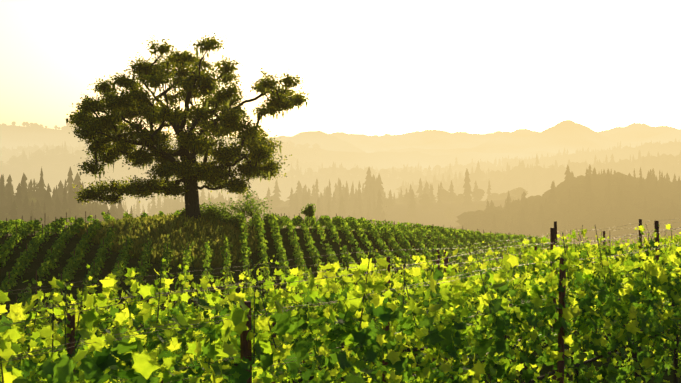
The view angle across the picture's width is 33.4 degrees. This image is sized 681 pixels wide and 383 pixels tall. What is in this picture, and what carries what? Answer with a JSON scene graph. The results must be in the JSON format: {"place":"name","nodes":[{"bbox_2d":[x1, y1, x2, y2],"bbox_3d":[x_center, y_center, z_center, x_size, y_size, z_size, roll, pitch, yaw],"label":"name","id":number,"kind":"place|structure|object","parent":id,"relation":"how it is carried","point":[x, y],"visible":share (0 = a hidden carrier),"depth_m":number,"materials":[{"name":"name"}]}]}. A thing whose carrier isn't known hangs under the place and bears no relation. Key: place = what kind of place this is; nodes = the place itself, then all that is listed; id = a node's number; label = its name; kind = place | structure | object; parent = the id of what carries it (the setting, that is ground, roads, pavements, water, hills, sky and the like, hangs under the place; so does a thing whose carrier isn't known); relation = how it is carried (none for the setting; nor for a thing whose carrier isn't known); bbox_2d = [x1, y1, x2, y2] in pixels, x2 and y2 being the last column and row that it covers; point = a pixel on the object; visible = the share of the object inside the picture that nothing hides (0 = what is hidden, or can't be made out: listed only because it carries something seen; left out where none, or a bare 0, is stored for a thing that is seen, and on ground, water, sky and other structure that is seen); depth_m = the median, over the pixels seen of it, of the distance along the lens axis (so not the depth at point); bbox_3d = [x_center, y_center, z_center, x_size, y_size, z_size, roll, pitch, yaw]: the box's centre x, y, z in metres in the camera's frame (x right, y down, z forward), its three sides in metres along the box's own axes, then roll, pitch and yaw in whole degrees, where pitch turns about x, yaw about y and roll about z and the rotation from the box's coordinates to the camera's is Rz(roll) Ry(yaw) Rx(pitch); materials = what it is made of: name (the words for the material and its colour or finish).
{"place":"outdoors","nodes":[
{"label":"outdoors","id":0,"kind":"place"},
{"bbox_2d":[0,120,680,382],"bbox_3d":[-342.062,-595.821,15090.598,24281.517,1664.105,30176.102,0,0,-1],"label":"ground sheet","id":1,"kind":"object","parent":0,"point":[431,148],"visible":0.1,"depth_m":2998.72,"materials":[{"name":"beige soil"}]},
{"bbox_2d":[77,213,257,267],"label":"clearing grass tufts","id":2,"kind":"object","parent":1,"relation":"on","point":[180,232],"visible":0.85,"depth_m":83.99,"materials":[{"name":"green plant"}]},
{"bbox_2d":[170,207,185,217],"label":"shrub","id":3,"kind":"object","parent":1,"relation":"on","point":[182,212],"visible":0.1,"depth_m":91.69,"materials":[{"name":"green plant"}]},
{"bbox_2d":[80,40,302,218],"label":"oak trunk and limbs","id":4,"kind":"object","parent":1,"relation":"on","point":[191,198],"visible":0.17,"depth_m":89.96,"materials":[{"name":"brown plant"}]},
{"bbox_2d":[66,44,306,199],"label":"oak lace lichen","id":5,"kind":"object","parent":4,"relation":"on","point":[112,161],"visible":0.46,"depth_m":87.90},
{"bbox_2d":[64,32,310,205],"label":"tree leaves","id":6,"kind":"object","parent":4,"relation":"attached to","point":[162,70],"visible":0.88,"depth_m":87.66,"materials":[{"name":"green plant"}]},
{"bbox_2d":[199,198,235,220],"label":"shrub leaves","id":7,"kind":"object","parent":1,"relation":"on","point":[205,211],"visible":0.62,"depth_m":91.87,"materials":[{"name":"green plant"}]},
{"bbox_2d":[208,210,240,228],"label":"shrub leaves","id":8,"kind":"object","parent":1,"relation":"on","point":[231,219],"visible":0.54,"depth_m":90.56,"materials":[{"name":"green plant"}]},
{"bbox_2d":[226,189,271,226],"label":"bush","id":9,"kind":"object","parent":1,"relation":"on","point":[248,208],"depth_m":96.97,"materials":[{"name":"green plant"}]},
{"bbox_2d":[248,206,286,228],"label":"shrub leaves","id":10,"kind":"object","parent":1,"relation":"on","point":[267,223],"visible":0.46,"depth_m":99.43,"materials":[{"name":"green plant"}]},
{"bbox_2d":[301,203,315,223],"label":"young tree","id":11,"kind":"object","parent":1,"relation":"on","point":[309,210],"depth_m":105.35,"materials":[{"name":"green plant"}]},
{"bbox_2d":[0,210,638,382],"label":"vine leaves","id":12,"kind":"object","parent":1,"relation":"on","point":[445,235],"visible":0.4,"depth_m":84.23,"materials":[{"name":"green plant"}]},
{"bbox_2d":[6,209,660,382],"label":"trellis posts","id":13,"kind":"object","parent":1,"relation":"on","point":[245,348],"visible":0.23,"depth_m":12.59,"materials":[{"name":"brown wood"}]},
{"bbox_2d":[0,224,680,382],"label":"vine leaves","id":14,"kind":"object","parent":1,"relation":"on","point":[146,364],"visible":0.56,"depth_m":9.70,"materials":[{"name":"green plant"}]},
{"bbox_2d":[0,121,680,247],"bbox_3d":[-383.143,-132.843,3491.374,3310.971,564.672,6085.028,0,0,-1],"label":"distant trees","id":15,"kind":"object","parent":1,"relation":"on","point":[658,204],"visible":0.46,"depth_m":1326.24,"materials":[{"name":"beige plant"}]},
{"bbox_2d":[0,138,680,246],"bbox_3d":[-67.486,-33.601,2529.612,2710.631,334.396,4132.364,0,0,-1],"label":"distant conifers","id":16,"kind":"object","parent":1,"relation":"on","point":[373,194],"visible":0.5,"depth_m":1237.46,"materials":[{"name":"beige plant"}]},
{"bbox_2d":[0,223,680,382],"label":"vine canes","id":17,"kind":"object","parent":1,"relation":"on","point":[65,311],"visible":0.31,"depth_m":9.41,"materials":[{"name":"green"}]},
{"bbox_2d":[0,227,680,382],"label":"vine trunks","id":18,"kind":"object","parent":1,"relation":"on","point":[675,365],"visible":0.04,"depth_m":13.46,"materials":[{"name":"brown wood"}]},
{"bbox_2d":[0,219,680,382],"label":"trellis wires","id":19,"kind":"object","parent":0,"point":[130,296],"visible":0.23,"depth_m":9.87,"materials":[{"name":"grey metal"}]},
{"bbox_2d":[0,0,680,139],"label":"sky","id":20,"kind":"structure","parent":0,"point":[372,67],"materials":[{"name":"white"}]}
]}

